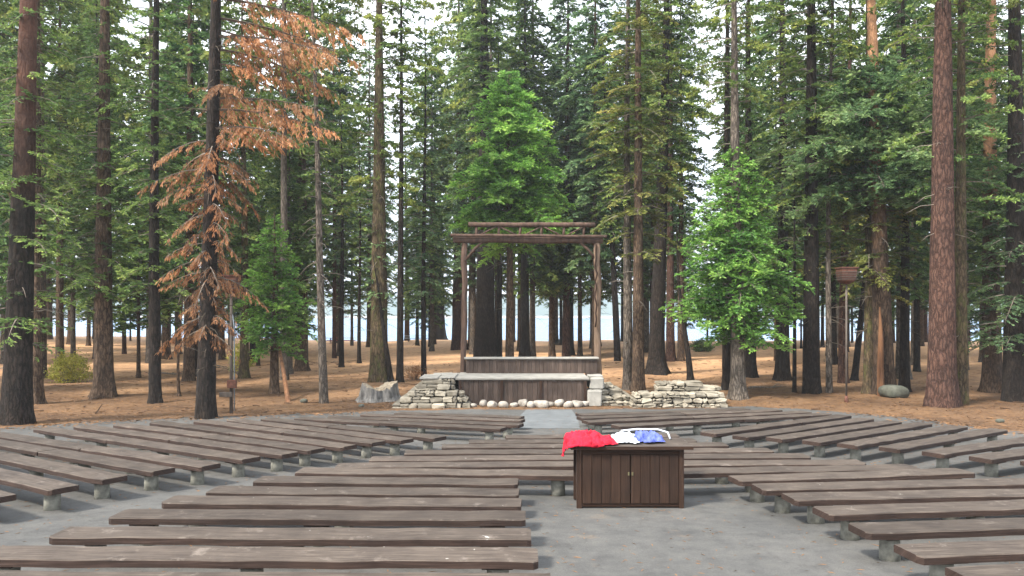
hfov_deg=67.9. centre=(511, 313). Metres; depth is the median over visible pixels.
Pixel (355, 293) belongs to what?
tall fir
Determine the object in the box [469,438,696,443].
bench
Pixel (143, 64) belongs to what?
tall pine
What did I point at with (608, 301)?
tall fir
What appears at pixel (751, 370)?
pine tree
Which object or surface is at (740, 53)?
tall fir
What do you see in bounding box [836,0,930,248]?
tall pine
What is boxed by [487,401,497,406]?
edging rock
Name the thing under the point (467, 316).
beach
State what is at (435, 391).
stone wall
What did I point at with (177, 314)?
tall fir
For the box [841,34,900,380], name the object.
pine tree
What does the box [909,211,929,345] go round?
tall fir
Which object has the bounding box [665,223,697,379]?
leaning tree
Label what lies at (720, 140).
tall fir
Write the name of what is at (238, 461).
bench
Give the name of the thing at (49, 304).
tall fir
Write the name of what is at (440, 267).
tall fir
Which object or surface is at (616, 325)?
pine tree
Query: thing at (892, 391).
boulder
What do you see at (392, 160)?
tall fir
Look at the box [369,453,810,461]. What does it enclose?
bench
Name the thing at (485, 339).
pine tree
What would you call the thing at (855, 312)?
understory fir
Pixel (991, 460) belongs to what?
bench
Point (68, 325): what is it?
tall fir
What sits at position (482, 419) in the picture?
bench
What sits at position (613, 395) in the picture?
rubble steps
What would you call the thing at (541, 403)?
edging rock
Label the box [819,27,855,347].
tall fir
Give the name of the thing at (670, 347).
pine tree
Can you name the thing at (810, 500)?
bench
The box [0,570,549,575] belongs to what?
bench
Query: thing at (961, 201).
pine tree
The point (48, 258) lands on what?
tall fir
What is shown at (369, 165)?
tall fir
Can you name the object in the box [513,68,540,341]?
tall pine
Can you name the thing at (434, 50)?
tall pine
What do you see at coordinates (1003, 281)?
understory fir
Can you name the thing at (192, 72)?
tall fir
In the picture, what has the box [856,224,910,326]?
understory fir
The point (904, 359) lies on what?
pine tree
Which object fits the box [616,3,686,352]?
tall fir
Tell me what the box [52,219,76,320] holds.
understory fir
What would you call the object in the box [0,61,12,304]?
understory fir
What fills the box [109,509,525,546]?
bench
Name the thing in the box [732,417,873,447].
bench
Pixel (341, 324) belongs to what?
pine tree
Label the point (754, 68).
tall fir
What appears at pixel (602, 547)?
pavement
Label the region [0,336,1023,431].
ground
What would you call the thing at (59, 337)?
tall pine
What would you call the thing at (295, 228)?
understory fir
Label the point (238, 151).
tall fir
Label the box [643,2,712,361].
pine tree
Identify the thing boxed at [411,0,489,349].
pine tree
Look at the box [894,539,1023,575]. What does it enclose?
bench
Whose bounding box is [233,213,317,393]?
young conifer
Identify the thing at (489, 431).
bench
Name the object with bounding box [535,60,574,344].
tall fir
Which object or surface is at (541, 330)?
lake
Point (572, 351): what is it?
pine tree
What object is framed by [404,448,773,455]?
bench
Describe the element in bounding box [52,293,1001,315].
hills
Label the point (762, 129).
tall fir
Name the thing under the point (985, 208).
pine tree
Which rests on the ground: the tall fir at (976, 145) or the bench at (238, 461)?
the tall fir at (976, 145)
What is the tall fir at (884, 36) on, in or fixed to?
on the ground
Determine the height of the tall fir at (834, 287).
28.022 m
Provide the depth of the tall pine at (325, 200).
61.48 m
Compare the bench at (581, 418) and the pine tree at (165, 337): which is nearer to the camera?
the bench at (581, 418)
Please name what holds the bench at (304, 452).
on the pavement
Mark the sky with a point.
(544, 5)
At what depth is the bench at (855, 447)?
17.88 m
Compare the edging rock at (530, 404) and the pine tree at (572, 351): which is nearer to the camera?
the edging rock at (530, 404)
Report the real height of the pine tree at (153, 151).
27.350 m
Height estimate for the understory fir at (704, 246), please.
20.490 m
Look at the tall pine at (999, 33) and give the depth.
85.18 m
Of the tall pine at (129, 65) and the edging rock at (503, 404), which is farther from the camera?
the tall pine at (129, 65)
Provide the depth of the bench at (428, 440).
19.38 m
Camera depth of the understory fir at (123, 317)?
44.77 m
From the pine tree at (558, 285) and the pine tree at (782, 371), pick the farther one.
the pine tree at (558, 285)
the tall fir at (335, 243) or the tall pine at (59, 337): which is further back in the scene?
the tall fir at (335, 243)
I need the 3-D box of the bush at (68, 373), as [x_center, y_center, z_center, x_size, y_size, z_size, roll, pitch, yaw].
[-24.638,2.897,42.375,2.739,2.070,2.277,0,0,-31]
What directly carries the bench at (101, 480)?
on the pavement
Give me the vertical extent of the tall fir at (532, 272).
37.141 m
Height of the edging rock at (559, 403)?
0.336 m
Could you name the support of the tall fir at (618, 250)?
on the ground
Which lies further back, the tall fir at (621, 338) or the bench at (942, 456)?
the tall fir at (621, 338)
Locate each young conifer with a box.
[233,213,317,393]
[441,70,578,356]
[658,0,815,400]
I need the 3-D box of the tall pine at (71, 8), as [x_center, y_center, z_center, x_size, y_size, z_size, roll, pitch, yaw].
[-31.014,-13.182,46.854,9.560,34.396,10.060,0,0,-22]
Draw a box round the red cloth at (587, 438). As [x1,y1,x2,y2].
[561,429,617,456]
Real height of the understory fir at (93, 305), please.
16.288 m
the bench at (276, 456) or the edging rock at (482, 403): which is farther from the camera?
the edging rock at (482, 403)
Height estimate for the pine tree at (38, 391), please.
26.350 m
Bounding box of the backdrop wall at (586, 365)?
[464,357,598,375]
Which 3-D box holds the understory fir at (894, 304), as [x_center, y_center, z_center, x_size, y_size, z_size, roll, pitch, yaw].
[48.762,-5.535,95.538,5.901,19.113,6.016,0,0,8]
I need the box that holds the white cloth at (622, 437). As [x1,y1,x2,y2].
[611,431,639,443]
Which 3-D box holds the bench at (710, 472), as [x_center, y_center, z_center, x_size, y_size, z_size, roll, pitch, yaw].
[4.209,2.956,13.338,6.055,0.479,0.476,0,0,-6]
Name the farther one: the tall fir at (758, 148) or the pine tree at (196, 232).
the tall fir at (758, 148)
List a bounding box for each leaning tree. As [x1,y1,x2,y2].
[369,256,393,381]
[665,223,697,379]
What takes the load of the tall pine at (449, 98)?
on the ground
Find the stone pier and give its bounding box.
[587,374,603,405]
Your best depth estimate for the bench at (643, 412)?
24.50 m
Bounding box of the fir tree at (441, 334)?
[413,179,453,339]
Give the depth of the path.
26.05 m
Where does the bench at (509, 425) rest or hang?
on the pavement
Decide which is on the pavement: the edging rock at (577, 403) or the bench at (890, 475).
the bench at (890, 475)
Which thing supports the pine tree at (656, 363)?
on the ground
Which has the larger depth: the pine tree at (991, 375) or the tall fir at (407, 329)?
the tall fir at (407, 329)
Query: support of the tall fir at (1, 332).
on the ground
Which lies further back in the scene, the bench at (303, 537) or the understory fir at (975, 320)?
the understory fir at (975, 320)
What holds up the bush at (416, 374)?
on the ground
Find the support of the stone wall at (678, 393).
on the ground
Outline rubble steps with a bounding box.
[600,381,630,405]
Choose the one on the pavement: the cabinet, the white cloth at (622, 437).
the cabinet
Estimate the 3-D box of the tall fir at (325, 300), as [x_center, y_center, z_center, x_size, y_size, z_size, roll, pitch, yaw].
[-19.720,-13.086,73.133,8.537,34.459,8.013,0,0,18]
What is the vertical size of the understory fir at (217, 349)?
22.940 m
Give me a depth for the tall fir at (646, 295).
70.47 m
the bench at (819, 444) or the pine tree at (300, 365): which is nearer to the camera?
the bench at (819, 444)
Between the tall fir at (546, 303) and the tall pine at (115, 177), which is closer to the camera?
the tall pine at (115, 177)
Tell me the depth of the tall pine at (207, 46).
75.58 m
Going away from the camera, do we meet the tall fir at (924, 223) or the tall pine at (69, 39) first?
the tall pine at (69, 39)
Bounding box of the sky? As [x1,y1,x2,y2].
[16,0,1023,296]
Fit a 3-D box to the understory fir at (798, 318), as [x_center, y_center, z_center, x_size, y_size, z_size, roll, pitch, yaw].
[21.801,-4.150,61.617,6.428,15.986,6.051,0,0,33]
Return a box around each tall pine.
[0,0,91,315]
[0,0,122,377]
[0,0,145,365]
[0,14,49,196]
[9,0,76,198]
[51,54,136,318]
[53,3,148,208]
[66,0,224,362]
[124,0,200,344]
[147,0,236,329]
[163,0,275,359]
[192,0,364,380]
[246,0,348,353]
[308,93,372,342]
[403,57,455,343]
[429,51,479,346]
[430,0,545,319]
[436,81,475,296]
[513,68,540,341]
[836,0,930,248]
[841,41,865,346]
[858,0,956,364]
[888,247,895,342]
[924,301,927,341]
[972,8,1007,118]
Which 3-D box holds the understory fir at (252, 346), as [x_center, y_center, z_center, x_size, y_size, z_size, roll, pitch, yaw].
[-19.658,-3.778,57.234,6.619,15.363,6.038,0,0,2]
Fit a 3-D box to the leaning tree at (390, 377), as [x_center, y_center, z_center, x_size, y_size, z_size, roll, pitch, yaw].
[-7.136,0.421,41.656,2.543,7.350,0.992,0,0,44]
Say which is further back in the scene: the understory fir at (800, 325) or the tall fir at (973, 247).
the understory fir at (800, 325)
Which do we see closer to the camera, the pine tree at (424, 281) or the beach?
the pine tree at (424, 281)
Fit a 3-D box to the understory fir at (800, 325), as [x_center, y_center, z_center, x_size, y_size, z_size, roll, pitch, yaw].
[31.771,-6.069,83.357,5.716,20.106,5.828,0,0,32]
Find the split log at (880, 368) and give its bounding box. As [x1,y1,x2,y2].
[877,307,883,396]
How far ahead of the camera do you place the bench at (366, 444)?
18.67 m
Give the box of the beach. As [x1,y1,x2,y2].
[53,316,910,317]
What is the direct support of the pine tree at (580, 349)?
on the ground
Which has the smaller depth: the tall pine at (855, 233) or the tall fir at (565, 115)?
the tall fir at (565, 115)
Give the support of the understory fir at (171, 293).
on the ground
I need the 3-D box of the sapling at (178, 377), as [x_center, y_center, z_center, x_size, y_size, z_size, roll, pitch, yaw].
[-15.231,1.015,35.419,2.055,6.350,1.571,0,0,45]
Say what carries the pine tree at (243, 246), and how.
on the ground
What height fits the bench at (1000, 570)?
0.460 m
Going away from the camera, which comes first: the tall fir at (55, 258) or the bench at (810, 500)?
the bench at (810, 500)
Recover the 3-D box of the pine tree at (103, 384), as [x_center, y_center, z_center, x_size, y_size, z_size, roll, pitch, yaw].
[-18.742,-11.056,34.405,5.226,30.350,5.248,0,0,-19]
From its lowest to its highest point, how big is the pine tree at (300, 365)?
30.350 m
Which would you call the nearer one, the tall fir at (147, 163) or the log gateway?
the log gateway
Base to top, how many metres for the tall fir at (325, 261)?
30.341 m
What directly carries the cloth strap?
on the cabinet
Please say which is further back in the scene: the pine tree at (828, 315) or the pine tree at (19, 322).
the pine tree at (828, 315)
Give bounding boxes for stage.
[443,372,589,404]
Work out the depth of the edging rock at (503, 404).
29.94 m
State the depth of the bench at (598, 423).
22.67 m
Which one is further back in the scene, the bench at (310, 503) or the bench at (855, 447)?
the bench at (855, 447)
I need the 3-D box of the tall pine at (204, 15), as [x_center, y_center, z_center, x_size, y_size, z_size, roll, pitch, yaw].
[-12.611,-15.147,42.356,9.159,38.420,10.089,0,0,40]
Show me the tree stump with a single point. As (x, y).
(387, 392)
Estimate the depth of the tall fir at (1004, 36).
60.74 m
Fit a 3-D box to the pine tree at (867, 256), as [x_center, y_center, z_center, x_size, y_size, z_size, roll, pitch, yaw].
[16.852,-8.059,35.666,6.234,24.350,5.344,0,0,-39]
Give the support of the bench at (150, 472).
on the pavement
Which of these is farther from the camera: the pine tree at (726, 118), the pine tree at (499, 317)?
the pine tree at (499, 317)
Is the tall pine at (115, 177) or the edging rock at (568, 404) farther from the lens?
the tall pine at (115, 177)
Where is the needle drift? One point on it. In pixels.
(870, 414)
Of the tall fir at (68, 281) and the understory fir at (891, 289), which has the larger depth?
the understory fir at (891, 289)
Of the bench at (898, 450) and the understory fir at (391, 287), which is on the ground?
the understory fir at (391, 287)
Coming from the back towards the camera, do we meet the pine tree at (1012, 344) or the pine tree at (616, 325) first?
the pine tree at (616, 325)
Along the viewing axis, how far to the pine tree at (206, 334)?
26.10 m
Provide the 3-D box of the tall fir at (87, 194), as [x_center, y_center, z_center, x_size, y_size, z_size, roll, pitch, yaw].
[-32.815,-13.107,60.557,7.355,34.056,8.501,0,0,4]
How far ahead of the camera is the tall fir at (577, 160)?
60.31 m
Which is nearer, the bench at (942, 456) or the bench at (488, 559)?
the bench at (488, 559)
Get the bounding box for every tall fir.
[0,0,55,363]
[0,199,55,292]
[7,25,56,289]
[44,73,66,339]
[46,1,114,355]
[46,2,142,358]
[46,54,92,344]
[129,64,173,319]
[131,0,243,381]
[146,12,200,353]
[201,25,249,345]
[224,0,280,347]
[265,18,326,354]
[266,11,336,304]
[305,0,371,357]
[308,11,372,355]
[344,30,397,346]
[363,88,404,304]
[389,129,418,340]
[392,34,462,350]
[439,0,496,353]
[467,24,517,329]
[477,3,553,350]
[503,0,569,356]
[529,132,562,308]
[535,0,604,356]
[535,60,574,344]
[542,5,575,344]
[551,0,642,356]
[562,21,621,348]
[573,26,632,353]
[584,81,621,345]
[589,0,656,357]
[604,31,632,341]
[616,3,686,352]
[618,30,650,315]
[620,2,688,352]
[649,32,708,300]
[696,37,758,283]
[707,1,773,341]
[739,0,825,287]
[741,37,767,311]
[744,0,805,360]
[790,0,864,364]
[799,28,863,355]
[800,6,834,346]
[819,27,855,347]
[819,34,864,351]
[852,0,956,379]
[895,7,977,326]
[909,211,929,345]
[918,0,1007,369]
[924,0,1006,287]
[954,1,1023,361]
[996,6,1023,101]
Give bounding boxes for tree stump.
[355,381,400,402]
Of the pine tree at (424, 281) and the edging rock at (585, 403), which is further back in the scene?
the pine tree at (424, 281)
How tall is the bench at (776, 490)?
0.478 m
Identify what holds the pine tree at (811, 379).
on the ground
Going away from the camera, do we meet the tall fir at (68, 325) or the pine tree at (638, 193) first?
the pine tree at (638, 193)
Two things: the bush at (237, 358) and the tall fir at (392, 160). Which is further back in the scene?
the tall fir at (392, 160)
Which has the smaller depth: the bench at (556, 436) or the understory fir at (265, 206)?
the bench at (556, 436)
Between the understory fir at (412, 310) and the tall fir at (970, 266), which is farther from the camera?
the understory fir at (412, 310)
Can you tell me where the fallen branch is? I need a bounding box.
[748,384,781,388]
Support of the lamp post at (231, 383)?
on the ground
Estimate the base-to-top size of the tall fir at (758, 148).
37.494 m
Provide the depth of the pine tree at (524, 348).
61.16 m
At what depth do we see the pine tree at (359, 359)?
55.60 m
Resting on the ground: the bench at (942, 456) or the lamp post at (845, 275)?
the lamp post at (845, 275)
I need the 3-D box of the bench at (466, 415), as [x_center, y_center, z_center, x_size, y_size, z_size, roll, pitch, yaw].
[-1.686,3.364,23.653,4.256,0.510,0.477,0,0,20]
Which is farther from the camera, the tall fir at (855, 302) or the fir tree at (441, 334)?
the fir tree at (441, 334)
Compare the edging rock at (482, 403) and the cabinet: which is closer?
the cabinet
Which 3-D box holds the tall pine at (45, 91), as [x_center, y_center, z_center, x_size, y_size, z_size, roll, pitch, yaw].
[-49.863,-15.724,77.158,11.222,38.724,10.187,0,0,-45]
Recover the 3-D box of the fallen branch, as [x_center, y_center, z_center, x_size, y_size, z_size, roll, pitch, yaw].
[12.632,3.575,37.508,2.241,0.206,0.256,0,0,-15]
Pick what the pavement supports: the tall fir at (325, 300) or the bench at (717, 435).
the bench at (717, 435)
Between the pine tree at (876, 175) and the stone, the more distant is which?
the pine tree at (876, 175)
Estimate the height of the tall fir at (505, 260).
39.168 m
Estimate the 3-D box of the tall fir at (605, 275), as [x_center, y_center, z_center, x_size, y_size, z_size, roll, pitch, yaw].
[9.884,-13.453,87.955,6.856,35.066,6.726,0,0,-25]
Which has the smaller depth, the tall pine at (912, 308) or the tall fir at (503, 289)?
the tall pine at (912, 308)
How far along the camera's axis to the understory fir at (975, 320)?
70.27 m
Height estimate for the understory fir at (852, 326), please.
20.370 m
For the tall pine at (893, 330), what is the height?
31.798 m
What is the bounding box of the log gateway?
[451,222,606,374]
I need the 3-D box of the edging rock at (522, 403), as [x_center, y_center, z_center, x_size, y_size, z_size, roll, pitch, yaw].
[0.444,3.615,30.564,0.392,0.358,0.374,0,0,19]
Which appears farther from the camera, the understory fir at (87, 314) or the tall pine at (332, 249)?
the tall pine at (332, 249)
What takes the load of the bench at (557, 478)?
on the pavement
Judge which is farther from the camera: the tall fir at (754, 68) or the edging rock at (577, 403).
the tall fir at (754, 68)
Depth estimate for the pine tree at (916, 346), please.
48.02 m
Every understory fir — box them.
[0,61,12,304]
[0,215,8,313]
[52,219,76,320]
[64,209,93,345]
[76,126,195,377]
[76,255,115,324]
[90,131,146,353]
[116,186,143,340]
[132,205,175,319]
[198,142,235,352]
[217,161,294,363]
[220,143,280,364]
[248,119,332,373]
[308,240,316,329]
[330,155,367,345]
[356,190,396,319]
[391,210,441,345]
[406,208,452,346]
[665,201,707,328]
[675,216,702,328]
[694,190,716,339]
[755,186,821,323]
[789,206,822,347]
[848,217,894,333]
[850,271,863,342]
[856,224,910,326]
[888,226,910,326]
[968,242,979,337]
[981,94,1023,301]
[1000,236,1005,327]
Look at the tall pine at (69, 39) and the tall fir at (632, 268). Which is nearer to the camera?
the tall pine at (69, 39)
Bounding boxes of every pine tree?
[0,0,89,404]
[0,0,111,425]
[0,26,47,349]
[42,0,161,398]
[58,0,140,370]
[93,0,205,403]
[135,46,202,359]
[137,0,365,419]
[165,46,230,376]
[217,0,278,378]
[257,0,346,371]
[286,0,353,403]
[320,0,445,382]
[324,87,360,366]
[346,138,371,363]
[372,0,436,382]
[388,0,451,379]
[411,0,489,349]
[443,0,529,356]
[471,28,516,356]
[503,0,561,356]
[513,164,591,356]
[550,64,604,355]
[557,110,604,355]
[572,38,633,360]
[582,0,671,389]
[582,0,693,391]
[613,0,715,374]
[618,0,724,361]
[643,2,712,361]
[683,0,773,390]
[713,0,778,377]
[742,0,825,380]
[755,0,864,393]
[756,0,1017,394]
[773,0,886,392]
[796,0,930,393]
[818,0,865,383]
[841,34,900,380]
[877,0,954,391]
[877,0,1018,407]
[880,0,1023,404]
[890,2,932,371]
[929,0,1023,392]
[952,0,1023,402]
[966,72,1023,277]
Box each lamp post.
[219,275,242,413]
[834,267,858,402]
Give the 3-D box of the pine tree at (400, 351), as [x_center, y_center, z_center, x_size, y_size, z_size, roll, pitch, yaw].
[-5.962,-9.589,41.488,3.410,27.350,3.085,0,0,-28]
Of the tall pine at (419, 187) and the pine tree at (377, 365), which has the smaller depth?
the pine tree at (377, 365)
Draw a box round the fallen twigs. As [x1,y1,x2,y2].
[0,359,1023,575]
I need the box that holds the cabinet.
[570,437,693,507]
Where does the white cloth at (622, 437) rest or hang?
on the cabinet
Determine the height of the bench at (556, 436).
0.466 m
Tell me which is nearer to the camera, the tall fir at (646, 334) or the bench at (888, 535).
the bench at (888, 535)
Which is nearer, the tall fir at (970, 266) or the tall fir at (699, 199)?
the tall fir at (970, 266)
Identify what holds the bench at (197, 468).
on the pavement
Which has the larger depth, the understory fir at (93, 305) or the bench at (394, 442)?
the understory fir at (93, 305)
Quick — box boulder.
[878,385,909,397]
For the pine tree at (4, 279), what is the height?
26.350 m
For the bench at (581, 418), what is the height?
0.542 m
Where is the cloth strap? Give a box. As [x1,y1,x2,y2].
[621,428,670,438]
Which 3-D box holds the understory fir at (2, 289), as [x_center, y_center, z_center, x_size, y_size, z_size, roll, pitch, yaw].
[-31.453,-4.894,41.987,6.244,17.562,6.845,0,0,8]
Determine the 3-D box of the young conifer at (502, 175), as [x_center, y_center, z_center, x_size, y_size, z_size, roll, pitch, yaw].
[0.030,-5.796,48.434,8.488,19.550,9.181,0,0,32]
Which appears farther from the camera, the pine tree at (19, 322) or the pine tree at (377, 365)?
the pine tree at (377, 365)
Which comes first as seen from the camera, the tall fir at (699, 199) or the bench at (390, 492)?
the bench at (390, 492)
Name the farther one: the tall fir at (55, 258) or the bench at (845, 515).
the tall fir at (55, 258)
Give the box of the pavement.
[0,406,1023,575]
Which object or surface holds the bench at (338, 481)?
on the pavement
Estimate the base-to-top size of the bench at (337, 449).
0.650 m
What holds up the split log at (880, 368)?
on the ground
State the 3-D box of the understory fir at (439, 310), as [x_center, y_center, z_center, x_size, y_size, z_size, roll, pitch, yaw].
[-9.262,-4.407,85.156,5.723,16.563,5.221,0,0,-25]
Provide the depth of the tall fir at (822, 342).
85.75 m
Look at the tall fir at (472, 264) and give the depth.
68.99 m
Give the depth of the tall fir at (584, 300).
71.69 m
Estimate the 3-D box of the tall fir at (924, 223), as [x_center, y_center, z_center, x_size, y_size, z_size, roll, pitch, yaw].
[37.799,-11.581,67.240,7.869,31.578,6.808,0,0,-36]
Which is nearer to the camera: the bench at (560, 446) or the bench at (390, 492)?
the bench at (390, 492)
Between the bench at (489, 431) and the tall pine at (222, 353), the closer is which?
the bench at (489, 431)
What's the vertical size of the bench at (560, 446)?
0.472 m
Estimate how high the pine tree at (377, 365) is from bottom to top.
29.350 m
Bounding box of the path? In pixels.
[520,409,579,427]
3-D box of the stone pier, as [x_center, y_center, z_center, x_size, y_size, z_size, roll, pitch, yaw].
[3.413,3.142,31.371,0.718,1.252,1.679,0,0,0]
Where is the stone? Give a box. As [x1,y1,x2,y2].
[995,419,1004,422]
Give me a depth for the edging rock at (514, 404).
30.33 m
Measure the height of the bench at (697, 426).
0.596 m
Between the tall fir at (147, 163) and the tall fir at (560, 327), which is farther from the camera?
the tall fir at (560, 327)
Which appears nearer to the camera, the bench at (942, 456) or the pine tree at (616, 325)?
the bench at (942, 456)
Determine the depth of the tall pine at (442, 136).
84.83 m
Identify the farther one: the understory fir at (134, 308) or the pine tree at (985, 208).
the understory fir at (134, 308)
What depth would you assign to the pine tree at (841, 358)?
42.24 m
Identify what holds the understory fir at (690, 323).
on the ground
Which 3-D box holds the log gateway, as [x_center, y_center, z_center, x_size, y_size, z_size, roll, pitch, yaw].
[0.740,-0.116,33.861,6.923,7.948,0.528,0,0,0]
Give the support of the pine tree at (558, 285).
on the ground
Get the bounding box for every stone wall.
[392,372,470,408]
[629,379,727,407]
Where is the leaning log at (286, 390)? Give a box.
[278,346,290,401]
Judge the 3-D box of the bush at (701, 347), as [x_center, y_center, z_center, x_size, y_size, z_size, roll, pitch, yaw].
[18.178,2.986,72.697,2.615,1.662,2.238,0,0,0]
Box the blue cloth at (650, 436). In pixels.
[632,430,664,442]
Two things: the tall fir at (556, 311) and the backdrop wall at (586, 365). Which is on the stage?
the backdrop wall at (586, 365)
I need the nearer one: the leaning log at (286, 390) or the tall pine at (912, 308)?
the leaning log at (286, 390)
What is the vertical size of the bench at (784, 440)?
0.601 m
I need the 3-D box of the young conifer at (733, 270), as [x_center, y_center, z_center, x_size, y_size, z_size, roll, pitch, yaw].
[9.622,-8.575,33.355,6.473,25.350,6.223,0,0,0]
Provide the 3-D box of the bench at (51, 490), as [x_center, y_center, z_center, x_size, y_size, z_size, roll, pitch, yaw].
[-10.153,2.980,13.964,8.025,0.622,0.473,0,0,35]
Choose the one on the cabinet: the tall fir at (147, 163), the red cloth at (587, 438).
the red cloth at (587, 438)
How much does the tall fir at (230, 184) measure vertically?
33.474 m
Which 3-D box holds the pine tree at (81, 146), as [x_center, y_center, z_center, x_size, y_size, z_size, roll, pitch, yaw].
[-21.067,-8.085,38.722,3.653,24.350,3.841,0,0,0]
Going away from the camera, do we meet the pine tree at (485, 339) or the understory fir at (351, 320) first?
the pine tree at (485, 339)
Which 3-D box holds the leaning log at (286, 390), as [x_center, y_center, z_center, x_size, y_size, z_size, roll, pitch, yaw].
[-10.497,2.802,34.879,0.220,2.433,4.844,0,0,-22]
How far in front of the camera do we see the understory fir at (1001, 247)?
45.73 m
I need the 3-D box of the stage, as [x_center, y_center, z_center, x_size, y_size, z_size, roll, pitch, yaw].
[0.019,3.177,32.549,6.271,1.146,3.318,0,0,0]
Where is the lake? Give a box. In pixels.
[53,318,1002,340]
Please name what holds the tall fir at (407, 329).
on the ground
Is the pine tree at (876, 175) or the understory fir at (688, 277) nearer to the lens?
the pine tree at (876, 175)
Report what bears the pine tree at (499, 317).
on the ground
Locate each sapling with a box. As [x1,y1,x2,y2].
[170,271,196,395]
[769,129,820,392]
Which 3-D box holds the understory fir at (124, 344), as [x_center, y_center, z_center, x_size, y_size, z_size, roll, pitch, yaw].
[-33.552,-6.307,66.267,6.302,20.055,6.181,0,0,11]
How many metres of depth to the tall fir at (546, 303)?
102.57 m
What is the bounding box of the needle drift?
[1,412,1023,435]
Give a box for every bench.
[0,432,220,484]
[0,439,174,490]
[0,451,126,499]
[0,468,78,510]
[0,490,16,502]
[0,545,537,572]
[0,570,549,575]
[33,427,260,477]
[49,526,530,546]
[73,425,297,471]
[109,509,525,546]
[113,423,324,466]
[150,421,356,462]
[162,495,521,527]
[193,419,385,457]
[206,485,518,497]
[227,419,413,455]
[253,476,518,488]
[261,418,445,449]
[294,417,506,438]
[295,467,572,496]
[327,415,523,437]
[335,459,865,483]
[360,413,524,432]
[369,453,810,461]
[394,412,523,418]
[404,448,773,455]
[442,442,728,449]
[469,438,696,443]
[505,433,679,439]
[575,408,749,425]
[576,409,782,429]
[582,411,811,433]
[611,413,831,434]
[684,464,919,492]
[700,414,851,441]
[728,468,974,502]
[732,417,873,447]
[751,478,1023,513]
[766,420,901,452]
[781,489,1023,523]
[802,422,931,456]
[812,499,1023,540]
[837,425,967,460]
[848,518,1023,561]
[879,428,1007,463]
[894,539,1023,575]
[922,437,1023,467]
[945,564,1023,575]
[969,448,1023,476]
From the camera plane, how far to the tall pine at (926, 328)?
100.02 m
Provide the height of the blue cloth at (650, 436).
0.177 m
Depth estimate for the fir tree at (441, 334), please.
110.58 m
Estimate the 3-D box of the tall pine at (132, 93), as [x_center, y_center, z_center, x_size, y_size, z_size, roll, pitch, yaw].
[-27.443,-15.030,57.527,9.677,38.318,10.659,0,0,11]
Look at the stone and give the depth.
25.08 m
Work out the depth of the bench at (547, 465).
13.97 m
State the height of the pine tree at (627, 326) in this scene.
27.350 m
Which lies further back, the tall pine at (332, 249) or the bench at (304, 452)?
the tall pine at (332, 249)
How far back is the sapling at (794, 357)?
35.55 m
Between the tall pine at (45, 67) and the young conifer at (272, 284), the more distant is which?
the tall pine at (45, 67)
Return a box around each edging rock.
[479,400,486,406]
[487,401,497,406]
[498,401,508,407]
[510,402,517,406]
[518,399,527,406]
[527,401,534,407]
[533,400,548,407]
[554,399,563,406]
[563,401,572,407]
[571,400,582,407]
[582,401,588,406]
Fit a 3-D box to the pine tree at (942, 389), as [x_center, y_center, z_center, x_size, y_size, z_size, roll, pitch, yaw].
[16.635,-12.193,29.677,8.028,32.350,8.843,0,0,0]
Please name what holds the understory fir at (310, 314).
on the ground
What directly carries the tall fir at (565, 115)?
on the ground
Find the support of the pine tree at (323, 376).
on the ground
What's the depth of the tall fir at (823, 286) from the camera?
66.94 m
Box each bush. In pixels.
[43,348,92,382]
[223,341,256,375]
[404,363,428,379]
[689,336,714,351]
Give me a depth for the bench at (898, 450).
17.39 m

